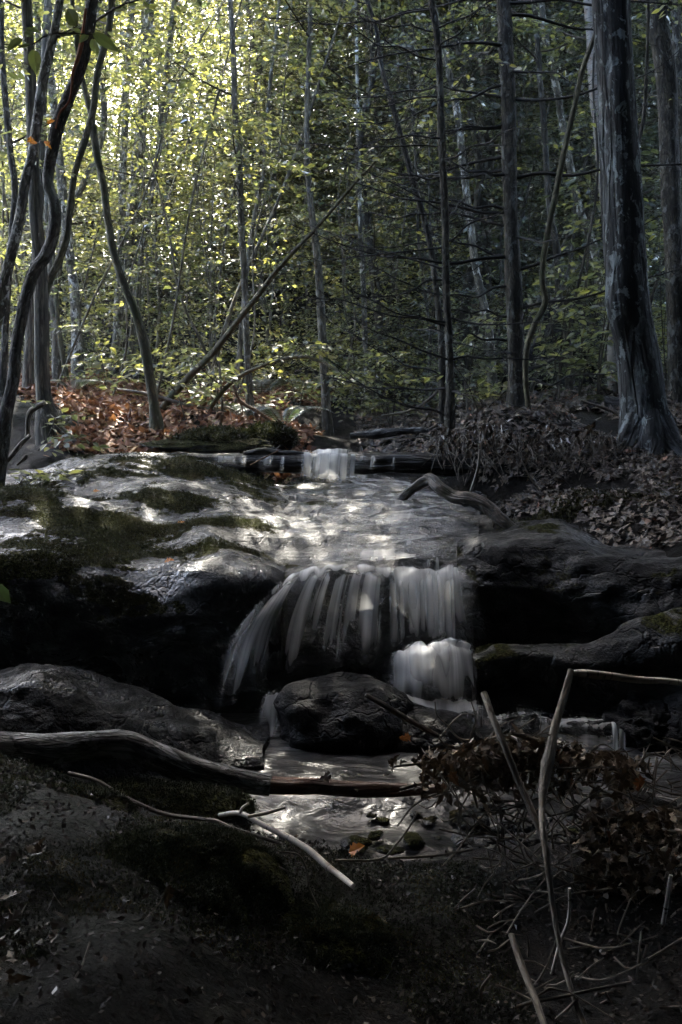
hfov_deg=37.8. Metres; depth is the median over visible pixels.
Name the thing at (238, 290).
sapling
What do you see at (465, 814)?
pebble
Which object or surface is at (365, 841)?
pebble
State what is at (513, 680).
rock shelf
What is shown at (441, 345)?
conifer
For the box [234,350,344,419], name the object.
leafy sapling
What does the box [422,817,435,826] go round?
pebble
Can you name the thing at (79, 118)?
tree
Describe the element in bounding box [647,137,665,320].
sapling
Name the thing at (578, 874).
twig
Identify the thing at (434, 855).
twig
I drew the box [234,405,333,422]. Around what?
fern
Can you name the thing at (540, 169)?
tree
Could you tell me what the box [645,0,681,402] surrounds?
tree
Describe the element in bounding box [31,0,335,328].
tree
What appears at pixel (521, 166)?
sapling
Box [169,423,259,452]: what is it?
mossy boulder
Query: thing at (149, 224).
sapling
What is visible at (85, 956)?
twig
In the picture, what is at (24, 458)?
root
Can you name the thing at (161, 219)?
sapling
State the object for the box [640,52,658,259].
tree
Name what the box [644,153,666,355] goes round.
sapling
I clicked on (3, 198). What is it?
sapling
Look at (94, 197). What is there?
tree
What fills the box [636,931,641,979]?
twig
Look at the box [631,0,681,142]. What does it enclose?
sapling
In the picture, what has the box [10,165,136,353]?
sapling
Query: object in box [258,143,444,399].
sapling
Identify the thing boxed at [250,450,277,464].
branch
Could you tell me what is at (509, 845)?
pebble
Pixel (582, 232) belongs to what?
sapling
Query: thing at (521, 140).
tree
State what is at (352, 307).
sapling
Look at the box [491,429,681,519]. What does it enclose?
leaf litter
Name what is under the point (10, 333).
sapling
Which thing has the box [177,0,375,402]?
sapling
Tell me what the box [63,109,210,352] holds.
sapling
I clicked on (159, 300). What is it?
sapling
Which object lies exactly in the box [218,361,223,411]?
branch
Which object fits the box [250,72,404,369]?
sapling
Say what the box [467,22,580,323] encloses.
sapling
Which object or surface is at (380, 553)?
water
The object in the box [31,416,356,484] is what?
moss
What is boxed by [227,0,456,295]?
tree
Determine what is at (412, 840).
pebble
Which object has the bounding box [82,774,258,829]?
mossy boulder
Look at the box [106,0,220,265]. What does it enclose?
tree
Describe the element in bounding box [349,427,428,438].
log
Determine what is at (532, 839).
pebble
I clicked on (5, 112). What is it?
tree
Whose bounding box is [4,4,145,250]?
tree
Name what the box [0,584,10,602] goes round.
fallen leaf
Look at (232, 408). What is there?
fern
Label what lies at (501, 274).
sapling
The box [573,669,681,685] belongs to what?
broken branch
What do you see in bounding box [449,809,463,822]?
pebble
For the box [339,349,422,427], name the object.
leafy sapling
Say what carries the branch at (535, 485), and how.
on the leaf litter at (600, 475)
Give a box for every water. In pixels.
[237,573,376,679]
[252,796,317,818]
[271,564,469,725]
[316,449,344,477]
[344,475,440,559]
[413,698,471,711]
[499,711,606,747]
[612,723,624,750]
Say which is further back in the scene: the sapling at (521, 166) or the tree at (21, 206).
the sapling at (521, 166)
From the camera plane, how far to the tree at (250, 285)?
16.50 m
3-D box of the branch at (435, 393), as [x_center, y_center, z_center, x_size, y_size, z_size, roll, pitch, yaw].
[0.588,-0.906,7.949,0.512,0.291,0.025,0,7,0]
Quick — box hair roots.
[423,429,624,485]
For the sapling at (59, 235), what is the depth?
15.19 m
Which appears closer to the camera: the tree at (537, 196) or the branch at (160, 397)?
the branch at (160, 397)
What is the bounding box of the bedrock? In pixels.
[0,449,293,712]
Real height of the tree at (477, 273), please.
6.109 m
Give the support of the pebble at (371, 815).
on the pool
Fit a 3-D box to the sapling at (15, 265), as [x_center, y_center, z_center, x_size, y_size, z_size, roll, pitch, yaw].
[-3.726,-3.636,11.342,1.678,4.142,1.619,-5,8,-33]
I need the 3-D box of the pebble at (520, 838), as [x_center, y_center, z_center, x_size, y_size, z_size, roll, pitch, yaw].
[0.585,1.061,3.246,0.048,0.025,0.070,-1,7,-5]
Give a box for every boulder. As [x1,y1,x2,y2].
[39,781,140,815]
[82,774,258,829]
[101,819,299,927]
[139,438,275,452]
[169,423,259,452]
[247,419,301,449]
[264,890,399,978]
[273,672,413,753]
[384,702,482,753]
[490,714,610,740]
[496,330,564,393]
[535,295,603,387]
[567,394,618,410]
[598,690,670,751]
[656,691,681,754]
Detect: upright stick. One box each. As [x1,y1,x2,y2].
[481,691,540,840]
[539,669,586,1023]
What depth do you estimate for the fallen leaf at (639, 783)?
2.71 m
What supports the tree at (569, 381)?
on the ground
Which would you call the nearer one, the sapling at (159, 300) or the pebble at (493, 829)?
the pebble at (493, 829)
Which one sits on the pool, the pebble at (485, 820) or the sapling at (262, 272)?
the pebble at (485, 820)
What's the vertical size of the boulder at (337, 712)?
0.382 m
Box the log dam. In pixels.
[139,452,472,476]
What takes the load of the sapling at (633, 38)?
on the ground
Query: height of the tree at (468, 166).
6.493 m
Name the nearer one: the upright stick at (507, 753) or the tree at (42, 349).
the upright stick at (507, 753)
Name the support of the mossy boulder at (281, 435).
on the ground
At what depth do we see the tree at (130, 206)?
12.86 m
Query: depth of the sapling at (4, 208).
9.08 m
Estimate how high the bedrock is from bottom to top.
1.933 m
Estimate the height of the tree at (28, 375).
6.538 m
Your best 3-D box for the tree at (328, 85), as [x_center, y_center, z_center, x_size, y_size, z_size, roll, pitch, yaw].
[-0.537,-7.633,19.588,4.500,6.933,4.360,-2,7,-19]
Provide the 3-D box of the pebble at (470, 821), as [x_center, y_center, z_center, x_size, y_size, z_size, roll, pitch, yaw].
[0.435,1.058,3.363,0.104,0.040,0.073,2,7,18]
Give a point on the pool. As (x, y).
(333, 821)
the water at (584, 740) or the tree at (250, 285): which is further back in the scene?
the tree at (250, 285)
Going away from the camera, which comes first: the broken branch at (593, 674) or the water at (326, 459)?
the broken branch at (593, 674)
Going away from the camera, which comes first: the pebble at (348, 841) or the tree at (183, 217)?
the pebble at (348, 841)
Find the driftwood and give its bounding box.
[393,473,515,528]
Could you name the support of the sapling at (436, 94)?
on the ground
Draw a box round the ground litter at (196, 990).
[0,752,681,1023]
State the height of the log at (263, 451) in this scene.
0.073 m
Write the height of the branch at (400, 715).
0.139 m
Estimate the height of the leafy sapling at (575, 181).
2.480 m
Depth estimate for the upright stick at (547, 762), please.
2.38 m
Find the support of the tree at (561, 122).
on the ground
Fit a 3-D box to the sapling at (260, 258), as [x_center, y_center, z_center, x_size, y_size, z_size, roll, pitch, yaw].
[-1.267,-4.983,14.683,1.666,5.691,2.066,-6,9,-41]
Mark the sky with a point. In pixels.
(169, 3)
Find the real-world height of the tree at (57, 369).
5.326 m
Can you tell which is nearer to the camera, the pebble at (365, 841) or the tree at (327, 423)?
the pebble at (365, 841)
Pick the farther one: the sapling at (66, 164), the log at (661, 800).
the sapling at (66, 164)
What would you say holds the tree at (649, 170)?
on the ground
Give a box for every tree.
[0,0,97,486]
[0,0,128,444]
[0,0,170,395]
[0,0,194,298]
[0,0,226,360]
[0,0,266,394]
[0,0,288,354]
[0,0,378,331]
[0,1,91,380]
[0,1,119,337]
[0,3,116,267]
[0,21,114,244]
[4,0,190,300]
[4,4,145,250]
[6,0,171,379]
[8,0,113,387]
[11,0,208,430]
[13,2,132,264]
[18,4,127,254]
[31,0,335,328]
[64,1,213,374]
[65,1,291,280]
[78,0,342,370]
[98,15,279,253]
[104,0,368,417]
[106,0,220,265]
[115,0,377,308]
[127,0,346,273]
[128,0,454,334]
[133,0,223,263]
[135,0,299,255]
[175,10,320,244]
[194,0,424,284]
[194,1,304,254]
[197,0,529,404]
[205,0,421,261]
[209,6,334,256]
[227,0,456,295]
[235,0,427,435]
[242,10,391,245]
[274,12,412,253]
[286,0,526,255]
[289,0,661,403]
[334,0,584,317]
[344,0,499,377]
[369,14,542,246]
[370,0,555,291]
[375,1,498,398]
[422,0,681,332]
[425,0,655,389]
[439,2,594,233]
[444,0,681,346]
[453,0,606,382]
[457,0,681,357]
[460,1,651,288]
[471,0,498,385]
[491,4,664,293]
[520,7,659,227]
[558,6,669,295]
[566,0,681,188]
[593,4,681,327]
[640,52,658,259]
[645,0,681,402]
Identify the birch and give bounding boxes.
[492,0,618,392]
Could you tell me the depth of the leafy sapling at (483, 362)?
8.95 m
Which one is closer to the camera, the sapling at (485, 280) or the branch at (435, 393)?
the branch at (435, 393)
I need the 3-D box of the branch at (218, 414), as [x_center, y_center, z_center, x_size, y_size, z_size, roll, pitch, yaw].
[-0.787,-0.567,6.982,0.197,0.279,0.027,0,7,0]
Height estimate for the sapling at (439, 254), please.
4.169 m
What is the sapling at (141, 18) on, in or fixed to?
on the ground
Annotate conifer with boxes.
[253,0,601,478]
[287,0,681,408]
[298,0,517,423]
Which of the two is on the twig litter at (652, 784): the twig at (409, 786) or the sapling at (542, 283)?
the twig at (409, 786)
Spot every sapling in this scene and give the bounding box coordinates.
[0,0,121,295]
[0,0,155,380]
[0,7,122,314]
[0,9,98,353]
[0,21,99,364]
[0,25,78,374]
[0,36,85,365]
[0,40,35,341]
[0,40,224,396]
[0,58,140,359]
[0,87,94,344]
[0,129,54,373]
[0,155,23,337]
[0,169,101,312]
[1,0,103,374]
[1,141,107,316]
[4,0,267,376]
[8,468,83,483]
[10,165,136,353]
[17,159,246,365]
[17,400,109,456]
[21,21,259,378]
[22,8,194,357]
[40,26,257,403]
[56,0,284,387]
[60,360,212,424]
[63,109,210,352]
[63,340,143,386]
[65,15,203,317]
[75,1,230,372]
[85,11,230,360]
[93,34,228,344]
[98,0,290,321]
[104,0,346,394]
[114,0,275,358]
[122,16,286,370]
[122,337,399,412]
[128,5,303,375]
[131,1,283,362]
[135,131,251,362]
[151,0,481,393]
[153,334,212,399]
[159,0,306,357]
[160,3,254,355]
[160,55,521,409]
[165,357,259,413]
[172,105,349,370]
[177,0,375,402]
[187,54,348,369]
[201,0,370,403]
[207,0,320,349]
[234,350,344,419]
[236,1,479,414]
[244,103,366,340]
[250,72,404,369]
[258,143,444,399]
[263,131,434,408]
[266,130,439,413]
[300,1,466,386]
[337,0,502,410]
[338,8,531,383]
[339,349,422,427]
[349,22,552,382]
[351,186,496,370]
[353,147,502,402]
[354,0,523,330]
[355,74,549,384]
[383,0,516,386]
[386,47,534,400]
[406,156,537,366]
[410,353,568,411]
[431,7,681,401]
[431,137,647,317]
[437,3,586,386]
[437,8,681,385]
[451,7,586,396]
[453,315,506,411]
[457,14,584,321]
[467,1,583,307]
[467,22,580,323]
[487,59,602,392]
[494,39,571,294]
[494,91,567,322]
[499,37,662,316]
[504,272,614,401]
[517,3,593,316]
[523,34,593,408]
[524,111,681,397]
[555,252,669,394]
[559,118,680,384]
[563,5,681,305]
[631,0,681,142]
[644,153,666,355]
[645,219,666,390]
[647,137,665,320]
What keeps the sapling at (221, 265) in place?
on the ground
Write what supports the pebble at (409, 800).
on the pool
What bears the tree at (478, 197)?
on the ground
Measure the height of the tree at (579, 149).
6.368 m
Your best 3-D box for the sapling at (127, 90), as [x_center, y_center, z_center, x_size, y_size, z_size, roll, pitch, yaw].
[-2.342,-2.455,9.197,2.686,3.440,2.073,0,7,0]
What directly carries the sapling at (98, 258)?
on the ground
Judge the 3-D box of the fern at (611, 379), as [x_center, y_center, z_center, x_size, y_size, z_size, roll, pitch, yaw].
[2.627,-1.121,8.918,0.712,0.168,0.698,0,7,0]
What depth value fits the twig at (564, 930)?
2.28 m
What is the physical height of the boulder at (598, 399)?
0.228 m
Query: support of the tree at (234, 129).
on the ground
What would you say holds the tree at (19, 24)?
on the ground
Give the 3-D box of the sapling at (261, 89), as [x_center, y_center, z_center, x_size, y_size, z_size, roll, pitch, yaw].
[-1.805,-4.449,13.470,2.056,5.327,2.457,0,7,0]
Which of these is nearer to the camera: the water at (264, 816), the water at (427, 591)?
the water at (264, 816)
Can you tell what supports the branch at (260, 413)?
on the leaf litter at (100, 405)
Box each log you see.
[0,729,440,797]
[110,453,242,454]
[243,446,304,454]
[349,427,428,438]
[629,785,680,810]
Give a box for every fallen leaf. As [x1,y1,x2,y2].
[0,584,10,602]
[27,136,36,143]
[349,842,364,856]
[399,732,410,741]
[633,775,645,790]
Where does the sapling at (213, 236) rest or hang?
on the ground
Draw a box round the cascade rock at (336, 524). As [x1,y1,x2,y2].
[263,482,486,712]
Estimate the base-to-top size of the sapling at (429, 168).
3.666 m
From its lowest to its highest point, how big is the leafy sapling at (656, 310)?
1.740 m
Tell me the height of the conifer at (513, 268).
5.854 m
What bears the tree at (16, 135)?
on the ground
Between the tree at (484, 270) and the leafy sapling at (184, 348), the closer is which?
the leafy sapling at (184, 348)
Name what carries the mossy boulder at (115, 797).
on the ground
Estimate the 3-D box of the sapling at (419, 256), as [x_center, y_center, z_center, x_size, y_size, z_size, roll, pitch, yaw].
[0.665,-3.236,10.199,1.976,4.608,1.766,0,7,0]
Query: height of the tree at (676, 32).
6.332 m
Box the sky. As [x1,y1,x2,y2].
[8,3,368,255]
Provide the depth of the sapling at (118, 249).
9.42 m
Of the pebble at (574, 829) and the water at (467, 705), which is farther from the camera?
the water at (467, 705)
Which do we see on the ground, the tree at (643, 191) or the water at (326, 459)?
the tree at (643, 191)
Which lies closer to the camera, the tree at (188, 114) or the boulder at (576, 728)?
the boulder at (576, 728)
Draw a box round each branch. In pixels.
[67,771,282,844]
[117,388,225,412]
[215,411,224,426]
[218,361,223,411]
[218,803,355,888]
[232,385,298,440]
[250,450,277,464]
[364,693,439,737]
[383,390,437,416]
[383,420,504,439]
[469,449,480,491]
[508,933,546,1023]
[509,730,582,759]
[511,981,630,1008]
[519,452,539,491]
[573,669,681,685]
[581,400,618,415]
[661,874,672,926]
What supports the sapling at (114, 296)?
on the ground
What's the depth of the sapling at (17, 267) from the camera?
11.01 m
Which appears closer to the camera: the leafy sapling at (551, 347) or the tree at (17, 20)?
the leafy sapling at (551, 347)
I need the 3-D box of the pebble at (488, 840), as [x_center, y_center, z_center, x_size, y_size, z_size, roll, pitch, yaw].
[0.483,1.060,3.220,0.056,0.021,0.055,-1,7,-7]
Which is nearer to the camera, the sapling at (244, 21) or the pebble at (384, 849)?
the pebble at (384, 849)
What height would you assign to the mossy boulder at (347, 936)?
0.231 m
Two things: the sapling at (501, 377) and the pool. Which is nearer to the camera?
the pool
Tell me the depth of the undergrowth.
11.43 m
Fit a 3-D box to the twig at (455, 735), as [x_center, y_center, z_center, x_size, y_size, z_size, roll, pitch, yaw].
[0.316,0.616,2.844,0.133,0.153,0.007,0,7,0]
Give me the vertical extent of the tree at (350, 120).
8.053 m
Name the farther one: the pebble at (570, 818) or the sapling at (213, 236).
the sapling at (213, 236)
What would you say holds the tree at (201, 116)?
on the ground
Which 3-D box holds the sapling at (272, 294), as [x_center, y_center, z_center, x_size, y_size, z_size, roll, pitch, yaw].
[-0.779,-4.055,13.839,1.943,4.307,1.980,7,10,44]
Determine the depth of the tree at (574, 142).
11.76 m
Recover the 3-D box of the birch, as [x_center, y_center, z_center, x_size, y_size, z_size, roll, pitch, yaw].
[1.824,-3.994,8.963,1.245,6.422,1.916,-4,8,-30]
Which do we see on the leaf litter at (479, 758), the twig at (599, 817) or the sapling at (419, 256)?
the twig at (599, 817)
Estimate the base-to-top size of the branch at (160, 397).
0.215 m
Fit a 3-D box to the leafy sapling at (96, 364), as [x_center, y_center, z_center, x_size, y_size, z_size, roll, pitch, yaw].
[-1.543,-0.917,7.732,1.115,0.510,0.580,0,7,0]
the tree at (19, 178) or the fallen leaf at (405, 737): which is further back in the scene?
the tree at (19, 178)
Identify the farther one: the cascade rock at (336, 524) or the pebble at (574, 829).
the cascade rock at (336, 524)
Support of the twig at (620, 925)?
on the ground
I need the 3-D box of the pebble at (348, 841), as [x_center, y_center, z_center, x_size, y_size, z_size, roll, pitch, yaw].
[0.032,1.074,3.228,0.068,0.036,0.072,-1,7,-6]
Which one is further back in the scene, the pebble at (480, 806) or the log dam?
the log dam
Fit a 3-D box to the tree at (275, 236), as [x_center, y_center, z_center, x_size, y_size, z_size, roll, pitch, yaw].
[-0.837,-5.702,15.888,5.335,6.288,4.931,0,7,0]
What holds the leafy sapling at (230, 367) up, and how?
on the leaf litter at (100, 405)
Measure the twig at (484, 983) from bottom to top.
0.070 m
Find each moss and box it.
[0,754,539,1023]
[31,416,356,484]
[523,477,681,523]
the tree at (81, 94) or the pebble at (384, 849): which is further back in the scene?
the tree at (81, 94)
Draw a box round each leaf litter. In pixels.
[7,360,333,483]
[319,724,681,902]
[353,373,681,549]
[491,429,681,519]
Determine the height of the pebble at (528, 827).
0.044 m
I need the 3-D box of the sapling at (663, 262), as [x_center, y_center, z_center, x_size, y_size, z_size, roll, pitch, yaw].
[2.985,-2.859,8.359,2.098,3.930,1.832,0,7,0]
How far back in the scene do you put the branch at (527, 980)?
2.11 m
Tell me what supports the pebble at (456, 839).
on the pool
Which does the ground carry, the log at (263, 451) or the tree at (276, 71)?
the tree at (276, 71)
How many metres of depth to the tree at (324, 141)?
17.33 m
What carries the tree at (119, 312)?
on the ground
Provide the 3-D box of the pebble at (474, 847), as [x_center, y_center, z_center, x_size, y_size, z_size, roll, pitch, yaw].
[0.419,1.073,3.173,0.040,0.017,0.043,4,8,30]
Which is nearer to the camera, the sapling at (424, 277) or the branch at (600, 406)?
the branch at (600, 406)
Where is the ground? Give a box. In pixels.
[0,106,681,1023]
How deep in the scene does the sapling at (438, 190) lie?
12.70 m
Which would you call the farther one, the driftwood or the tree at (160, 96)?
the tree at (160, 96)
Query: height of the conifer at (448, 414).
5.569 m
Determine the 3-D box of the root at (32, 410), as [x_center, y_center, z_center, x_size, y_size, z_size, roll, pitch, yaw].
[-1.923,-0.581,6.276,0.143,0.248,0.038,0,7,0]
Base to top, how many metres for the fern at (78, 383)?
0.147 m
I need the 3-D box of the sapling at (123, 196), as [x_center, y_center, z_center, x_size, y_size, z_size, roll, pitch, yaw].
[-2.542,-3.603,11.100,2.167,4.413,1.566,0,7,0]
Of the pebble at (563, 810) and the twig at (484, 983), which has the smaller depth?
the twig at (484, 983)
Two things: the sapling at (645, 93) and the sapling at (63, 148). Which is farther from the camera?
the sapling at (63, 148)
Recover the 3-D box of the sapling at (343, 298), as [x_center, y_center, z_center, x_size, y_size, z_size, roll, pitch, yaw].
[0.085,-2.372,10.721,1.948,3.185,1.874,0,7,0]
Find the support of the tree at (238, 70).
on the ground
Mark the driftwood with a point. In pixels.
(486, 507)
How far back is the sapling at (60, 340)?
9.75 m
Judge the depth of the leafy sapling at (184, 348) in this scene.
9.81 m
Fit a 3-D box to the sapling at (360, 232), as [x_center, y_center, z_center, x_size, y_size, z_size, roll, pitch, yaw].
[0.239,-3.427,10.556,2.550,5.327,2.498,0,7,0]
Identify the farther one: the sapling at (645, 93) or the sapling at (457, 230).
the sapling at (457, 230)
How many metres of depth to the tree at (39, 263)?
5.53 m
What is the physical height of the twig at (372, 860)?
0.143 m
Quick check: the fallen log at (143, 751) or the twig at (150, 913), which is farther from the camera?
the fallen log at (143, 751)
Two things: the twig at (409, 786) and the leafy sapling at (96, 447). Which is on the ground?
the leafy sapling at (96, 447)
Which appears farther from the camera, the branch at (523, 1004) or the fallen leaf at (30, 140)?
the fallen leaf at (30, 140)
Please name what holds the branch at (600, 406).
on the leaf litter at (426, 419)
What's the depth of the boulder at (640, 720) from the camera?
3.95 m
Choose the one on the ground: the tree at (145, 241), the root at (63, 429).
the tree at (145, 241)
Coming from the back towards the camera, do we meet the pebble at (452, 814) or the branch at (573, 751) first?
the pebble at (452, 814)
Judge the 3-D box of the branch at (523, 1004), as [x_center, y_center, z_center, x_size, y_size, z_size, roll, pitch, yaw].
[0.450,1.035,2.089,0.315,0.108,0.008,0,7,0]
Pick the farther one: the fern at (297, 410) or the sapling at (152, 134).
the sapling at (152, 134)
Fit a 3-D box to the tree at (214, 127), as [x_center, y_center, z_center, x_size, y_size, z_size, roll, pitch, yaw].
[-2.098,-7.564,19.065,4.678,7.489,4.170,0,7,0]
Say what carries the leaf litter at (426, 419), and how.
on the ground
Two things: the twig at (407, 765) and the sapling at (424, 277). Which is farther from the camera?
the sapling at (424, 277)
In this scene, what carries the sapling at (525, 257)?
on the ground
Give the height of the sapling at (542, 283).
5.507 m
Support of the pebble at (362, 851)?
on the pool
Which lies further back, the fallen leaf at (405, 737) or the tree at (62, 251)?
the tree at (62, 251)
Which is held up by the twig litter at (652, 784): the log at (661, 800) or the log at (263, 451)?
the log at (661, 800)
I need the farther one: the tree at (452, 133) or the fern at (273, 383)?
the tree at (452, 133)
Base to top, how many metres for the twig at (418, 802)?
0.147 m
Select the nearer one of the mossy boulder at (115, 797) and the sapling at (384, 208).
the mossy boulder at (115, 797)
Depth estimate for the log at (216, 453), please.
6.41 m
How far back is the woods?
17.50 m
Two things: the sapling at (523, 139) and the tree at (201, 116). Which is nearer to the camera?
the sapling at (523, 139)
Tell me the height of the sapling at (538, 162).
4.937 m
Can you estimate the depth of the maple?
6.00 m
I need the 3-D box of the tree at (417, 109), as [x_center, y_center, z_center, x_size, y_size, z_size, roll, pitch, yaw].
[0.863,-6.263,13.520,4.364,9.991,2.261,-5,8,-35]
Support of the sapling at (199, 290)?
on the ground
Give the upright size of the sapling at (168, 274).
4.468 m
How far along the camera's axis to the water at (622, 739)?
3.91 m
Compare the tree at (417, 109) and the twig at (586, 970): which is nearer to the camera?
the twig at (586, 970)
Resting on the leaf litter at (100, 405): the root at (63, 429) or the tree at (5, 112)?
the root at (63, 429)
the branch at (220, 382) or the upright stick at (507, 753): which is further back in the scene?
the branch at (220, 382)
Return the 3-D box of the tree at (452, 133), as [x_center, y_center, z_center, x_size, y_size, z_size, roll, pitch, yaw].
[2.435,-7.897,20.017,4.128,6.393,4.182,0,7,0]
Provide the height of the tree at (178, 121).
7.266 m
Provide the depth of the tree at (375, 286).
11.48 m
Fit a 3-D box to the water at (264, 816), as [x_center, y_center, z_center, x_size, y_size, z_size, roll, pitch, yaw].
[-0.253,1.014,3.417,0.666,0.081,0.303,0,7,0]
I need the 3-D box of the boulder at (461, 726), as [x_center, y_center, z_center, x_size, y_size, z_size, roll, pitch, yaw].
[0.319,0.922,4.083,0.550,0.254,0.422,0,7,0]
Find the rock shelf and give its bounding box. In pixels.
[472,607,681,726]
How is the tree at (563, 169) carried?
on the ground
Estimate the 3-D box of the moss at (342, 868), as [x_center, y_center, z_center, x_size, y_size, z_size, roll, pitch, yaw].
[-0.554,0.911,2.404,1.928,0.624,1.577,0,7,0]
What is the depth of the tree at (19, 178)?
12.69 m
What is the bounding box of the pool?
[217,713,681,861]
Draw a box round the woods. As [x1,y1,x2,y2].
[0,0,681,304]
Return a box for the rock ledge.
[457,514,681,647]
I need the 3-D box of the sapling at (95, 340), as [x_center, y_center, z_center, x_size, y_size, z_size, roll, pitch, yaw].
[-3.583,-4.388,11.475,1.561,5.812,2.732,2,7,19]
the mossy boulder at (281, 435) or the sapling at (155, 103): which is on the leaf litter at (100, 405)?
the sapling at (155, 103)
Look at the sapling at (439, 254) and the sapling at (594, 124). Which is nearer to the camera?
the sapling at (594, 124)
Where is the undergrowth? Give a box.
[0,175,666,418]
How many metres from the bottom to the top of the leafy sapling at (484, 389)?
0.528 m
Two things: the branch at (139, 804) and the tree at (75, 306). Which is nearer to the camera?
the branch at (139, 804)
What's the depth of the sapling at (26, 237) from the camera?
12.37 m
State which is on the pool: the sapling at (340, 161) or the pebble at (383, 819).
the pebble at (383, 819)
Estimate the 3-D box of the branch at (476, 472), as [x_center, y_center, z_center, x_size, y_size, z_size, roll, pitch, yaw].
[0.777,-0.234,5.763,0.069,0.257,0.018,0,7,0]
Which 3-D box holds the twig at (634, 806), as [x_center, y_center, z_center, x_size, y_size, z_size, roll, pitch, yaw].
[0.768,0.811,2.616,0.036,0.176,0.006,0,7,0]
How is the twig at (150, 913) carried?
on the ground
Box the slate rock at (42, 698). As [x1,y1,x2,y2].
[0,663,269,780]
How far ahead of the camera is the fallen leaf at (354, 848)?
2.62 m
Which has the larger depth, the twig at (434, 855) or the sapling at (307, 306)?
the sapling at (307, 306)
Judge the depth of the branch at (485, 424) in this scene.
6.38 m
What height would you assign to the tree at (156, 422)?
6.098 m
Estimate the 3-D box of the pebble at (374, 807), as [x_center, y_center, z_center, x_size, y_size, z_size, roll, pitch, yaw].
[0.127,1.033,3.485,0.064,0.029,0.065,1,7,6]
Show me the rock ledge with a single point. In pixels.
(545, 581)
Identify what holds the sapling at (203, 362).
on the ground
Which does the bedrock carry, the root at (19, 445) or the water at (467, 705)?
the root at (19, 445)
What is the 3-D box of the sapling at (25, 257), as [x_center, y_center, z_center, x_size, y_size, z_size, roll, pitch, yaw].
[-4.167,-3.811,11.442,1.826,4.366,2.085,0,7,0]
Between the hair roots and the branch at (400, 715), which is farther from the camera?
the hair roots
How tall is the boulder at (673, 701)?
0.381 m
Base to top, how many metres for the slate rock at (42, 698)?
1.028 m
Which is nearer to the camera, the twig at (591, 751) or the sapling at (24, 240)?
the twig at (591, 751)
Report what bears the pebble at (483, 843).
on the ground
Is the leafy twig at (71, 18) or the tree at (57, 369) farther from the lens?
the tree at (57, 369)
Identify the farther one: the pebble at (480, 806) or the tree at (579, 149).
the tree at (579, 149)
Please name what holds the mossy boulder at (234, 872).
on the ground
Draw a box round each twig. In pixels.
[4,8,120,74]
[50,871,174,917]
[74,942,90,977]
[278,850,318,907]
[335,812,417,861]
[388,847,472,859]
[391,761,428,771]
[397,783,464,825]
[400,780,432,789]
[410,757,437,776]
[428,702,473,742]
[480,974,491,1001]
[550,887,570,973]
[554,866,594,880]
[578,957,603,977]
[581,745,598,755]
[595,814,618,830]
[616,899,635,955]
[628,789,637,852]
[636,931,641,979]
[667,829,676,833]
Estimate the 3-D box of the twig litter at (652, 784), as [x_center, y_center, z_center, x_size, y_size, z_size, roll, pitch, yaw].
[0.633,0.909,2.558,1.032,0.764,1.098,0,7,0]
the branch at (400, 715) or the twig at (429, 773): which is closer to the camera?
the twig at (429, 773)
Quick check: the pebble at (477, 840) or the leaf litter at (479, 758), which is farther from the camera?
the pebble at (477, 840)
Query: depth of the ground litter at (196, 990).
2.09 m
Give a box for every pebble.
[340,835,358,849]
[348,848,365,854]
[354,837,372,845]
[366,812,376,818]
[368,830,382,840]
[371,804,381,809]
[375,815,389,823]
[376,845,404,854]
[402,797,415,804]
[403,832,423,847]
[410,811,420,817]
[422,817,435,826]
[431,835,441,840]
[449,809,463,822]
[451,829,472,846]
[456,817,482,831]
[462,808,484,817]
[466,845,478,849]
[469,800,490,810]
[471,837,489,846]
[475,816,490,826]
[480,841,487,845]
[483,835,498,844]
[490,825,506,833]
[501,834,522,847]
[505,818,532,833]
[513,832,526,841]
[522,836,540,846]
[523,816,538,828]
[547,829,561,837]
[560,807,575,815]
[564,827,578,834]
[567,815,591,827]
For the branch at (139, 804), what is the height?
0.072 m
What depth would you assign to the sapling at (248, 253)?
10.03 m
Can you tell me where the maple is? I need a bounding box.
[592,0,681,457]
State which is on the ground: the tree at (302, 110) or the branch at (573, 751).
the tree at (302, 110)
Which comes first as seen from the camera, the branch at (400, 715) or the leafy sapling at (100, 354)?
the branch at (400, 715)
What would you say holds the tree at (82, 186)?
on the ground
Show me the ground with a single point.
(180, 966)
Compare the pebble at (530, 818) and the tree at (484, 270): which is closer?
the pebble at (530, 818)
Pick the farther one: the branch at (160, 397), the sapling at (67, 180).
the sapling at (67, 180)
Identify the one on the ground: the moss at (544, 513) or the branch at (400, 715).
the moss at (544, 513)
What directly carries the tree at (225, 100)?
on the ground
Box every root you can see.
[8,434,31,462]
[16,455,27,465]
[25,400,46,436]
[46,414,83,450]
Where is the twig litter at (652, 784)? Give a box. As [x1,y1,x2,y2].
[398,699,681,1021]
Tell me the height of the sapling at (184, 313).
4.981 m
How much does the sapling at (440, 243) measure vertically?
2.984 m
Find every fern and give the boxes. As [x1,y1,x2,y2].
[50,379,104,388]
[214,403,283,416]
[218,379,302,393]
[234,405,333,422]
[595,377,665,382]
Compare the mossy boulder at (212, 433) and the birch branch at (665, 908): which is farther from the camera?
the mossy boulder at (212, 433)
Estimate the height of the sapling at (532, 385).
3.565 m
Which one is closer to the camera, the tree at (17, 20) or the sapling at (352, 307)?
the sapling at (352, 307)

